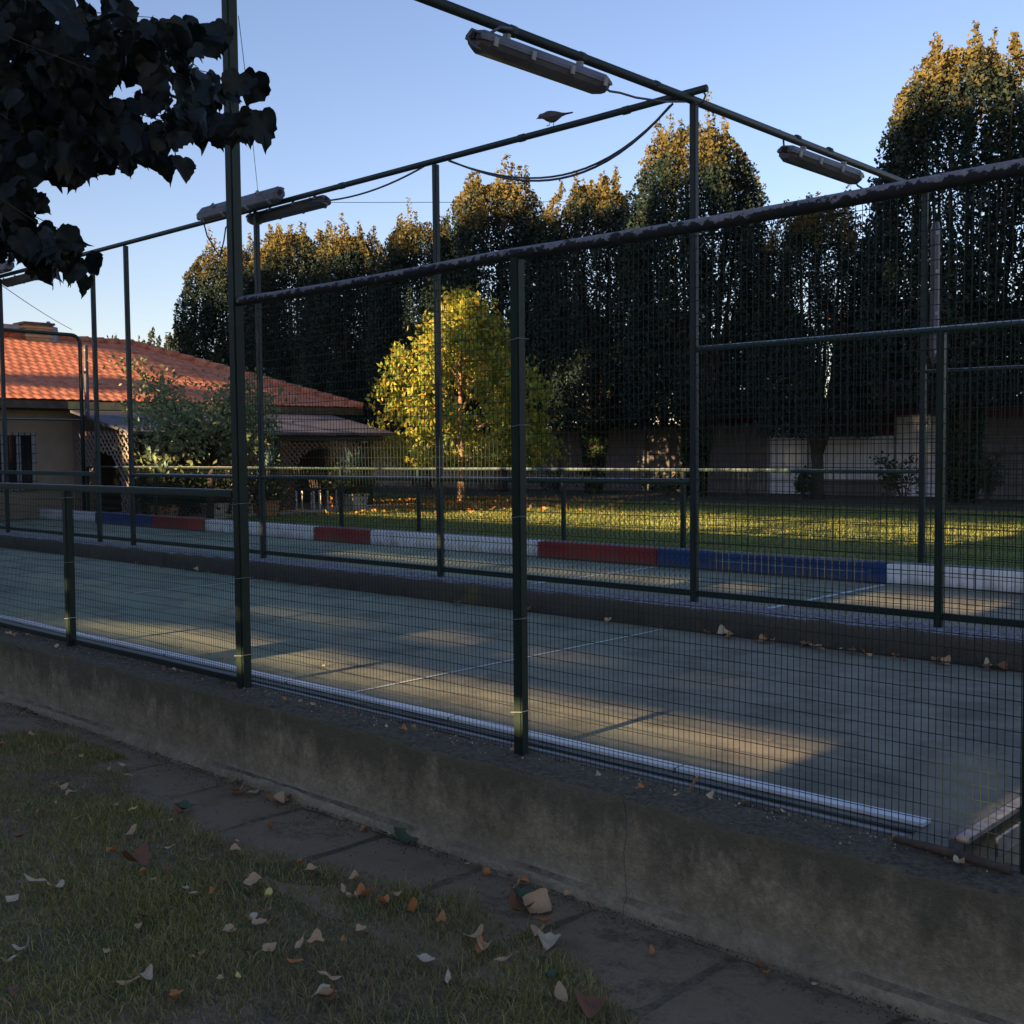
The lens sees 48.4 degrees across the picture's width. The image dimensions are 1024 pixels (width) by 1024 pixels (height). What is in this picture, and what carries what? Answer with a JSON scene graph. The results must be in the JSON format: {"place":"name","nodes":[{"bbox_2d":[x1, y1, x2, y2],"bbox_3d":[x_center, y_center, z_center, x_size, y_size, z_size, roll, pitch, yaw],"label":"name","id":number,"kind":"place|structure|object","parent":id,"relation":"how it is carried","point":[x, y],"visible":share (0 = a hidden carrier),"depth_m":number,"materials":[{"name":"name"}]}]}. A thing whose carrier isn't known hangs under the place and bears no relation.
{"place":"outdoors","nodes":[
{"label":"outdoors","id":0,"kind":"place"},
{"bbox_2d":[0,321,362,519],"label":"tiled house","id":1,"kind":"structure","parent":0,"point":[42,376],"depth_m":24.08,"materials":[{"name":"tile"}]},
{"bbox_2d":[0,433,37,491],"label":"window","id":2,"kind":"structure","parent":1,"relation":"in","point":[15,438],"depth_m":22.20,"materials":[{"name":"white glass"}]},
{"bbox_2d":[100,437,121,511],"bbox_3d":[-8.313,-0.745,23.502,0.030,1.600,0.524,2,4,43],"label":"door","id":3,"kind":"structure","parent":1,"relation":"in","point":[106,460],"depth_m":23.50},
{"bbox_2d":[164,442,206,508],"bbox_3d":[-7.074,-0.827,24.812,0.030,1.600,1.071,2,4,43],"label":"potted plant","id":4,"kind":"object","parent":1,"relation":"in","point":[182,461],"depth_m":24.75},
{"bbox_2d":[292,441,324,502],"bbox_3d":[-4.845,-0.976,27.169,0.030,1.600,0.934,2,4,43],"label":"door","id":5,"kind":"structure","parent":1,"relation":"in","point":[314,459],"depth_m":27.15,"materials":[{"name":"wood"}]},
{"bbox_2d":[0,703,916,1023],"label":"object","id":6,"kind":"structure","parent":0,"point":[684,987],"depth_m":3.79,"materials":[{"name":"plant"}]},
{"bbox_2d":[5,894,18,901],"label":"dry leaf","id":7,"kind":"object","parent":6,"relation":"on","point":[12,898],"visible":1,"depth_m":4.05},
{"bbox_2d":[7,983,20,995],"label":"dry leaf","id":8,"kind":"object","parent":6,"relation":"on","point":[13,990],"visible":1,"depth_m":3.38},
{"bbox_2d":[164,989,183,997],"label":"dry leaf","id":9,"kind":"object","parent":6,"relation":"on","point":[174,993],"visible":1,"depth_m":3.38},
{"bbox_2d":[252,916,266,924],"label":"dry leaf","id":10,"kind":"object","parent":6,"relation":"on","point":[260,921],"visible":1,"depth_m":3.88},
{"bbox_2d":[262,942,276,950],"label":"dry leaf","id":11,"kind":"object","parent":6,"relation":"on","point":[272,945],"visible":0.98,"depth_m":3.69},
{"bbox_2d":[307,962,340,979],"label":"dry leaf","id":12,"kind":"object","parent":6,"relation":"on","point":[330,977],"visible":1,"depth_m":3.48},
{"bbox_2d":[0,726,701,1023],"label":"grass","id":13,"kind":"structure","parent":6,"relation":"on","point":[161,940],"depth_m":3.85,"materials":[{"name":"plant"}]},
{"bbox_2d":[17,872,46,882],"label":"dry leaf","id":14,"kind":"object","parent":13,"relation":"on","point":[30,879],"visible":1,"depth_m":4.22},
{"bbox_2d":[111,976,139,985],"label":"dry leaf","id":15,"kind":"object","parent":13,"relation":"on","point":[128,982],"visible":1,"depth_m":3.44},
{"bbox_2d":[120,841,148,864],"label":"dry leaf","id":16,"kind":"object","parent":13,"relation":"on","point":[140,854],"visible":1,"depth_m":4.42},
{"bbox_2d":[134,963,152,979],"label":"dry leaf","id":17,"kind":"object","parent":13,"relation":"on","point":[149,973],"visible":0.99,"depth_m":3.49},
{"bbox_2d":[243,872,260,887],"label":"dry leaf","id":18,"kind":"object","parent":13,"relation":"on","point":[253,878],"visible":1,"depth_m":4.23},
{"bbox_2d":[307,928,326,942],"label":"dry leaf","id":19,"kind":"object","parent":13,"relation":"on","point":[316,935],"visible":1,"depth_m":3.74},
{"bbox_2d":[311,983,343,996],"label":"dry leaf","id":20,"kind":"object","parent":13,"relation":"on","point":[323,989],"visible":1,"depth_m":3.35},
{"bbox_2d":[318,981,335,998],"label":"dry leaf","id":21,"kind":"object","parent":20,"relation":"on","point":[332,995],"visible":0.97,"depth_m":3.35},
{"bbox_2d":[353,883,371,894],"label":"dry leaf","id":22,"kind":"object","parent":13,"relation":"on","point":[360,887],"visible":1,"depth_m":4.08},
{"bbox_2d":[406,893,417,910],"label":"dry leaf","id":23,"kind":"object","parent":13,"relation":"on","point":[413,904],"visible":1,"depth_m":3.93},
{"bbox_2d":[436,909,447,921],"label":"dry leaf","id":24,"kind":"object","parent":13,"relation":"on","point":[442,916],"visible":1,"depth_m":3.88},
{"bbox_2d":[464,924,483,938],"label":"dry leaf","id":25,"kind":"object","parent":13,"relation":"on","point":[478,932],"visible":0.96,"depth_m":3.73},
{"bbox_2d":[475,935,483,955],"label":"dry leaf","id":26,"kind":"object","parent":13,"relation":"on","point":[478,949],"visible":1,"depth_m":3.65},
{"bbox_2d":[542,968,555,977],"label":"dry leaf","id":27,"kind":"object","parent":13,"relation":"on","point":[552,971],"visible":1,"depth_m":3.46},
{"bbox_2d":[573,987,607,1017],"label":"dry leaf","id":28,"kind":"object","parent":13,"relation":"on","point":[587,1004],"visible":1,"depth_m":3.22,"materials":[{"name":"plant"}]},
{"bbox_2d":[411,953,434,961],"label":"dry leaf","id":29,"kind":"object","parent":6,"relation":"on","point":[424,957],"visible":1,"depth_m":3.59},
{"bbox_2d":[0,703,927,1023],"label":"path","id":30,"kind":"structure","parent":0,"point":[726,995],"depth_m":3.91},
{"bbox_2d":[173,799,195,809],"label":"dry leaf","id":31,"kind":"object","parent":30,"relation":"on","point":[183,804],"visible":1,"depth_m":5.16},
{"bbox_2d":[263,791,284,802],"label":"dry leaf","id":32,"kind":"object","parent":30,"relation":"on","point":[279,796],"visible":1,"depth_m":5.25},
{"bbox_2d":[348,870,364,878],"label":"dry leaf","id":33,"kind":"object","parent":30,"relation":"on","point":[354,875],"visible":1,"depth_m":4.25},
{"bbox_2d":[393,827,418,840],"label":"dry leaf","id":34,"kind":"object","parent":30,"relation":"on","point":[401,834],"visible":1,"depth_m":4.73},
{"bbox_2d":[0,702,946,1023],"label":"soil crumbs","id":35,"kind":"object","parent":30,"relation":"on","point":[8,704],"visible":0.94,"depth_m":4.44,"materials":[{"name":"soil"}]},
{"bbox_2d":[512,886,530,898],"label":"dry leaf","id":36,"kind":"object","parent":30,"relation":"on","point":[521,893],"visible":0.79,"depth_m":4.11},
{"bbox_2d":[522,888,551,918],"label":"dry leaf","id":37,"kind":"object","parent":30,"relation":"on","point":[541,899],"visible":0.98,"depth_m":4.02,"materials":[{"name":"plant"}]},
{"bbox_2d":[509,889,534,910],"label":"dry leaf","id":38,"kind":"object","parent":37,"relation":"on","point":[515,904],"visible":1,"depth_m":3.98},
{"bbox_2d":[531,924,544,935],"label":"dry leaf","id":39,"kind":"object","parent":30,"relation":"on","point":[535,929],"visible":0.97,"depth_m":3.76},
{"bbox_2d":[537,930,560,949],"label":"dry leaf","id":40,"kind":"object","parent":30,"relation":"on","point":[548,938],"visible":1,"depth_m":3.72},
{"bbox_2d":[554,981,567,1008],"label":"dry leaf","id":41,"kind":"object","parent":30,"relation":"on","point":[560,991],"visible":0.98,"depth_m":3.31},
{"bbox_2d":[0,519,1023,864],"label":"court","id":42,"kind":"object","parent":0,"point":[798,679],"visible":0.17,"depth_m":6.18,"materials":[{"name":"concrete"}]},
{"bbox_2d":[0,615,930,837],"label":"court board","id":43,"kind":"object","parent":42,"relation":"on","point":[919,822],"visible":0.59,"depth_m":4.52,"materials":[{"name":"white paint"}]},
{"bbox_2d":[353,629,662,691],"bbox_3d":[0.083,0.846,6.658,0.022,0.001,2.700,2,4,43],"label":"court line","id":44,"kind":"object","parent":42,"relation":"on","point":[500,662],"visible":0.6,"depth_m":6.43,"materials":[{"name":"paint"}]},
{"bbox_2d":[0,531,1023,672],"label":"dividing kerb","id":45,"kind":"structure","parent":42,"relation":"on","point":[788,622],"depth_m":7.93,"materials":[{"name":"concrete"}]},
{"bbox_2d":[0,0,929,601],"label":"lighting frame","id":46,"kind":"object","parent":45,"relation":"on","point":[516,32],"visible":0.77,"depth_m":9.42,"materials":[{"name":"paint"}]},
{"bbox_2d":[0,260,14,273],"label":"tube light","id":47,"kind":"object","parent":46,"relation":"attached to","point":[4,267],"visible":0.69,"depth_m":14.74,"materials":[{"name":"plastic"}]},
{"bbox_2d":[2,274,37,286],"bbox_3d":[-6.360,-3.071,14.920,1.324,0.125,0.156,2,-21,43],"label":"tube light","id":48,"kind":"object","parent":46,"relation":"attached to","point":[14,280],"visible":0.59,"depth_m":14.99,"materials":[{"name":"plastic"}]},
{"bbox_2d":[203,224,226,257],"bbox_3d":[-3.015,-2.778,11.632,0.467,0.387,0.016,2,4,43],"label":"cable","id":49,"kind":"object","parent":46,"relation":"hanging from","point":[212,243],"visible":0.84,"depth_m":11.62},
{"bbox_2d":[196,186,284,221],"bbox_3d":[-2.668,-3.004,11.125,1.404,0.193,0.154,2,-36,43],"label":"tube light","id":50,"kind":"object","parent":46,"relation":"attached to","point":[257,199],"visible":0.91,"depth_m":10.93,"materials":[{"name":"plastic"}]},
{"bbox_2d":[246,195,330,224],"bbox_3d":[-2.164,-2.906,10.963,1.274,0.125,0.156,2,-21,43],"label":"tube light","id":51,"kind":"object","parent":46,"relation":"attached to","point":[304,206],"visible":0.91,"depth_m":10.83,"materials":[{"name":"plastic"}]},
{"bbox_2d":[313,167,423,201],"bbox_3d":[-1.261,-2.849,9.969,1.561,0.120,0.016,2,4,43],"label":"power cable","id":52,"kind":"object","parent":46,"relation":"attached to","point":[416,170],"visible":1,"depth_m":9.92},
{"bbox_2d":[465,30,611,93],"bbox_3d":[0.178,-2.580,6.531,0.184,0.147,1.144,18,15,41],"label":"tube light","id":53,"kind":"object","parent":46,"relation":"hanging from","point":[505,48],"visible":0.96,"depth_m":6.43,"materials":[{"name":"plastic"}]},
{"bbox_2d":[466,26,512,50],"bbox_3d":[-0.120,-2.563,6.146,0.018,0.189,0.356,2,4,43],"label":"cable","id":54,"kind":"object","parent":53,"relation":"attached to","point":[471,30],"visible":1,"depth_m":6.08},
{"bbox_2d":[537,111,572,125],"bbox_3d":[0.318,-2.929,8.488,0.275,0.115,0.090,0,3,3],"label":"dove","id":55,"kind":"object","parent":46,"relation":"on","point":[551,116],"visible":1,"depth_m":8.46,"materials":[{"name":"ceramic"}]},
{"bbox_2d":[447,105,670,181],"bbox_3d":[0.281,-2.653,8.523,2.206,0.365,0.018,2,4,43],"label":"power cable","id":56,"kind":"object","parent":46,"relation":"hanging from","point":[608,159],"visible":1,"depth_m":8.33,"materials":[{"name":"rubber"}]},
{"bbox_2d":[448,103,673,178],"bbox_3d":[0.294,-2.670,8.550,2.224,0.332,0.016,2,4,43],"label":"power cable","id":57,"kind":"object","parent":46,"relation":"hanging from","point":[594,164],"visible":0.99,"depth_m":8.45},
{"bbox_2d":[607,89,687,102],"bbox_3d":[0.881,-2.670,7.305,0.013,0.142,0.975,2,4,43],"label":"cable","id":58,"kind":"object","parent":46,"relation":"attached to","point":[650,99],"visible":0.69,"depth_m":7.30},
{"bbox_2d":[777,145,863,184],"bbox_3d":[2.429,-2.721,8.912,0.184,0.147,1.184,16,13,42],"label":"tube light","id":59,"kind":"object","parent":46,"relation":"attached to","point":[802,157],"visible":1,"depth_m":8.78,"materials":[{"name":"plastic"}]},
{"bbox_2d":[929,221,940,363],"bbox_3d":[3.855,-1.990,10.371,0.091,1.294,0.114,0,3,3],"label":"tube light","id":60,"kind":"object","parent":46,"relation":"attached to","point":[935,251],"visible":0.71,"depth_m":10.33,"materials":[{"name":"plastic"}]},
{"bbox_2d":[0,319,1023,630],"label":"metal fence","id":61,"kind":"object","parent":45,"relation":"on","point":[940,505],"visible":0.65,"depth_m":7.33,"materials":[{"name":"metal"}]},
{"bbox_2d":[768,584,883,607],"bbox_3d":[2.331,0.698,9.006,0.050,0.001,2.710,2,4,43],"label":"court line","id":62,"kind":"object","parent":42,"relation":"on","point":[829,595],"visible":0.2,"depth_m":9.29,"materials":[{"name":"paint"}]},
{"bbox_2d":[948,792,1020,856],"bbox_3d":[2.328,0.925,4.394,0.105,0.073,2.910,2,4,43],"label":"end board","id":63,"kind":"object","parent":42,"relation":"on","point":[956,841],"visible":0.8,"depth_m":3.46,"materials":[{"name":"grey paint"}]},
{"bbox_2d":[0,0,1023,427],"label":"sky","id":64,"kind":"structure","parent":0,"point":[360,88],"materials":[{"name":"blue"}]},
{"bbox_2d":[1,486,1023,595],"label":"lawn","id":65,"kind":"structure","parent":0,"point":[816,502],"depth_m":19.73,"materials":[{"name":"plant"}]},
{"bbox_2d":[122,445,200,515],"bbox_3d":[-6.441,-0.491,20.781,1.392,1.612,1.487,2,4,43],"label":"potted plant","id":66,"kind":"object","parent":65,"relation":"on","point":[163,508],"visible":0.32,"depth_m":20.70,"materials":[{"name":"green plant"}]},
{"bbox_2d":[147,327,179,350],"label":"poplar tree","id":67,"kind":"object","parent":65,"relation":"on","point":[150,334],"visible":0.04,"depth_m":65.82,"materials":[{"name":"green plant"}]},
{"bbox_2d":[167,325,196,351],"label":"poplar tree","id":68,"kind":"object","parent":65,"relation":"on","point":[169,341],"visible":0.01,"depth_m":61.90,"materials":[{"name":"green plant"}]},
{"bbox_2d":[99,354,302,518],"bbox_3d":[-5.552,-1.276,20.049,3.564,2.991,3.643,2,4,43],"label":"garden tree","id":69,"kind":"object","parent":65,"relation":"on","point":[203,441],"visible":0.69,"depth_m":19.59,"materials":[{"name":"green plant"}]},
{"bbox_2d":[174,453,257,518],"bbox_3d":[-5.600,-0.542,21.553,1.556,1.508,1.471,-1,3,-11],"label":"potted plant","id":70,"kind":"object","parent":65,"relation":"on","point":[203,471],"visible":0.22,"depth_m":21.47,"materials":[{"name":"green plant"}]},
{"bbox_2d":[170,226,289,378],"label":"hornbeam tree","id":71,"kind":"object","parent":65,"relation":"on","point":[213,307],"visible":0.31,"depth_m":42.90,"materials":[{"name":"green plant"}]},
{"bbox_2d":[70,410,400,517],"bbox_3d":[-5.672,-1.037,23.832,3.000,2.122,6.551,2,4,43],"label":"porch","id":72,"kind":"object","parent":65,"relation":"on","point":[112,418],"visible":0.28,"depth_m":23.34,"materials":[{"name":"beige paint"}]},
{"bbox_2d":[83,344,89,415],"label":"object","id":73,"kind":"object","parent":72,"relation":"on","point":[86,378],"visible":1,"depth_m":21.64,"materials":[{"name":"plastic"}]},
{"bbox_2d":[293,469,320,510],"bbox_3d":[-4.193,-0.479,23.352,0.420,0.886,0.495,0,3,7],"label":"garden chair","id":74,"kind":"object","parent":72,"relation":"on","point":[302,490],"visible":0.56,"depth_m":23.19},
{"bbox_2d":[307,466,337,508],"bbox_3d":[-3.965,-0.507,23.821,0.495,0.886,0.420,1,3,20],"label":"garden chair","id":75,"kind":"object","parent":72,"relation":"on","point":[327,502],"visible":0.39,"depth_m":23.87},
{"bbox_2d":[303,441,370,506],"bbox_3d":[-3.851,-0.865,24.849,1.407,1.635,1.606,2,4,43],"label":"potted plant","id":76,"kind":"object","parent":72,"relation":"on","point":[331,474],"visible":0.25,"depth_m":24.79,"materials":[{"name":"green plant"}]},
{"bbox_2d":[247,440,300,516],"bbox_3d":[-4.907,-0.553,22.421,1.258,1.846,1.677,1,3,24],"label":"potted plant","id":77,"kind":"object","parent":65,"relation":"on","point":[267,495],"visible":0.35,"depth_m":22.39,"materials":[{"name":"green plant"}]},
{"bbox_2d":[243,221,361,394],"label":"hornbeam tree","id":78,"kind":"object","parent":65,"relation":"on","point":[277,251],"visible":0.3,"depth_m":40.31,"materials":[{"name":"green plant"}]},
{"bbox_2d":[286,212,411,450],"bbox_3d":[-5.539,-5.460,39.252,4.399,9.347,4.272,1,3,20],"label":"hornbeam tree","id":79,"kind":"object","parent":65,"relation":"on","point":[356,256],"visible":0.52,"depth_m":38.18,"materials":[{"name":"green plant"}]},
{"bbox_2d":[318,444,387,510],"bbox_3d":[-3.350,-0.742,24.119,1.458,1.423,1.474,-1,3,-9],"label":"potted plant","id":80,"kind":"object","parent":65,"relation":"on","point":[357,462],"visible":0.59,"depth_m":24.02,"materials":[{"name":"green plant"}]},
{"bbox_2d":[362,197,481,488],"bbox_3d":[-2.826,-5.347,36.984,4.269,9.316,4.290,1,3,19],"label":"hornbeam tree","id":81,"kind":"object","parent":65,"relation":"on","point":[404,248],"visible":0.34,"depth_m":35.90,"materials":[{"name":"green plant"}]},
{"bbox_2d":[364,281,570,501],"bbox_3d":[-1.204,-2.743,26.534,5.113,5.229,5.022,2,4,43],"label":"autumn tree","id":82,"kind":"object","parent":65,"relation":"on","point":[490,388],"visible":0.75,"depth_m":25.75,"materials":[{"name":"yellow plant"}]},
{"bbox_2d":[273,494,689,516],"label":"leaf litter","id":83,"kind":"object","parent":65,"relation":"on","point":[432,502],"visible":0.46,"depth_m":25.61,"materials":[{"name":"plant"}]},
{"bbox_2d":[422,153,578,491],"bbox_3d":[-0.344,-5.582,34.584,4.937,10.004,5.084,-2,4,-32],"label":"hornbeam tree","id":84,"kind":"object","parent":65,"relation":"on","point":[472,228],"visible":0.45,"depth_m":33.30,"materials":[{"name":"green plant"}]},
{"bbox_2d":[40,508,1022,594],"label":"boundary board","id":85,"kind":"object","parent":65,"relation":"on","point":[707,566],"visible":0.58,"depth_m":11.83,"materials":[{"name":"white paint"}]},
{"bbox_2d":[86,365,1023,568],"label":"metal fence","id":86,"kind":"object","parent":65,"relation":"on","point":[682,471],"visible":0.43,"depth_m":12.31,"materials":[{"name":"metal"}]},
{"bbox_2d":[526,463,585,493],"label":"shrub","id":87,"kind":"object","parent":65,"relation":"on","point":[557,484],"visible":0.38,"depth_m":32.44,"materials":[{"name":"green plant"}]},
{"bbox_2d":[524,165,657,493],"bbox_3d":[2.236,-5.062,31.937,4.095,9.199,4.150,-1,3,-13],"label":"hornbeam tree","id":88,"kind":"object","parent":65,"relation":"on","point":[582,207],"visible":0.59,"depth_m":31.15,"materials":[{"name":"green plant"}]},
{"bbox_2d":[640,472,679,495],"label":"shrub","id":89,"kind":"object","parent":65,"relation":"on","point":[665,488],"visible":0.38,"depth_m":29.96,"materials":[{"name":"green plant"}]},
{"bbox_2d":[603,324,726,426],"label":"evergreen tree","id":90,"kind":"object","parent":65,"relation":"on","point":[667,422],"visible":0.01,"depth_m":35.47,"materials":[{"name":"green plant"}]},
{"bbox_2d":[337,416,1023,499],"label":"block wall","id":91,"kind":"structure","parent":65,"relation":"on","point":[636,437],"depth_m":31.53,"materials":[{"name":"concrete"}]},
{"bbox_2d":[767,419,809,493],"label":"sheet gate","id":92,"kind":"structure","parent":91,"relation":"attached to","point":[770,465],"depth_m":30.29,"materials":[{"name":"metal"}]},
{"bbox_2d":[893,414,946,497],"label":"sheet gate","id":93,"kind":"structure","parent":91,"relation":"attached to","point":[915,418],"depth_m":27.85,"materials":[{"name":"metal"}]},
{"bbox_2d":[598,91,778,496],"bbox_3d":[4.880,-5.461,29.519,4.620,10.229,4.642,-1,3,-14],"label":"hornbeam tree","id":94,"kind":"object","parent":65,"relation":"on","point":[721,181],"visible":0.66,"depth_m":28.60,"materials":[{"name":"green plant"}]},
{"bbox_2d":[721,300,822,402],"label":"evergreen tree","id":95,"kind":"object","parent":65,"relation":"on","point":[733,338],"visible":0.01,"depth_m":38.84,"materials":[{"name":"green plant"}]},
{"bbox_2d":[790,465,818,499],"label":"shrub","id":96,"kind":"object","parent":65,"relation":"on","point":[805,484],"visible":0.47,"depth_m":27.13,"materials":[{"name":"green plant"}]},
{"bbox_2d":[741,184,892,498],"bbox_3d":[7.341,-4.040,27.466,3.697,7.528,3.590,1,3,24],"label":"hornbeam tree","id":97,"kind":"object","parent":65,"relation":"on","point":[761,286],"visible":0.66,"depth_m":26.59,"materials":[{"name":"green plant"}]},
{"bbox_2d":[869,450,918,501],"bbox_3d":[8.621,-0.800,25.549,1.222,1.190,0.842,1,4,28],"label":"shrub","id":98,"kind":"object","parent":65,"relation":"on","point":[897,487],"visible":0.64,"depth_m":25.52,"materials":[{"name":"green plant"}]},
{"bbox_2d":[853,20,1023,503],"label":"hornbeam tree","id":99,"kind":"object","parent":65,"relation":"on","point":[922,124],"visible":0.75,"depth_m":23.74,"materials":[{"name":"green plant"}]},
{"bbox_2d":[962,443,1011,504],"bbox_3d":[10.140,-0.808,24.244,1.071,1.314,1.096,2,4,43],"label":"shrub","id":100,"kind":"object","parent":65,"relation":"on","point":[988,478],"visible":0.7,"depth_m":24.19,"materials":[{"name":"green plant"}]},
{"bbox_2d":[331,200,700,202],"bbox_3d":[0.400,-8.589,31.500,11.654,0.629,0.016,-1,3,-15],"label":"thin wire","id":101,"kind":"object","parent":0,"point":[423,202],"visible":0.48,"depth_m":30.61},
{"bbox_2d":[673,396,1022,436],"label":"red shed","id":102,"kind":"structure","parent":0,"point":[884,427],"depth_m":30.82,"materials":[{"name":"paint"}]},
{"bbox_2d":[829,303,959,398],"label":"brick house","id":103,"kind":"structure","parent":0,"point":[896,365],"depth_m":37.36,"materials":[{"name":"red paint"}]},
{"label":"ground","id":104,"kind":"structure","parent":0,"visible":0},
{"bbox_2d":[0,328,86,519],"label":"end fence","id":105,"kind":"object","parent":104,"relation":"on","point":[78,339],"visible":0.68,"depth_m":21.55,"materials":[{"name":"metal"}]},
{"bbox_2d":[0,0,276,298],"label":"linden tree","id":106,"kind":"object","parent":104,"relation":"on","point":[67,122],"visible":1,"depth_m":3.47,"materials":[{"name":"green plant"}]},
{"bbox_2d":[0,627,1023,1023],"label":"retaining wall","id":107,"kind":"structure","parent":104,"relation":"on","point":[918,933],"depth_m":4.03,"materials":[{"name":"concrete"}]},
{"bbox_2d":[1,628,987,871],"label":"wall grit","id":108,"kind":"structure","parent":107,"relation":"on","point":[505,754],"depth_m":4.62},
{"bbox_2d":[0,0,1023,874],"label":"metal fence","id":109,"kind":"object","parent":107,"relation":"on","point":[238,300],"visible":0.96,"depth_m":4.43,"materials":[{"name":"metal"}]},
{"bbox_2d":[893,836,1010,873],"bbox_3d":[1.282,0.999,3.336,0.027,0.028,0.352,-3,4,-42],"label":"timber log","id":110,"kind":"object","parent":107,"relation":"on","point":[951,853],"visible":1,"depth_m":3.32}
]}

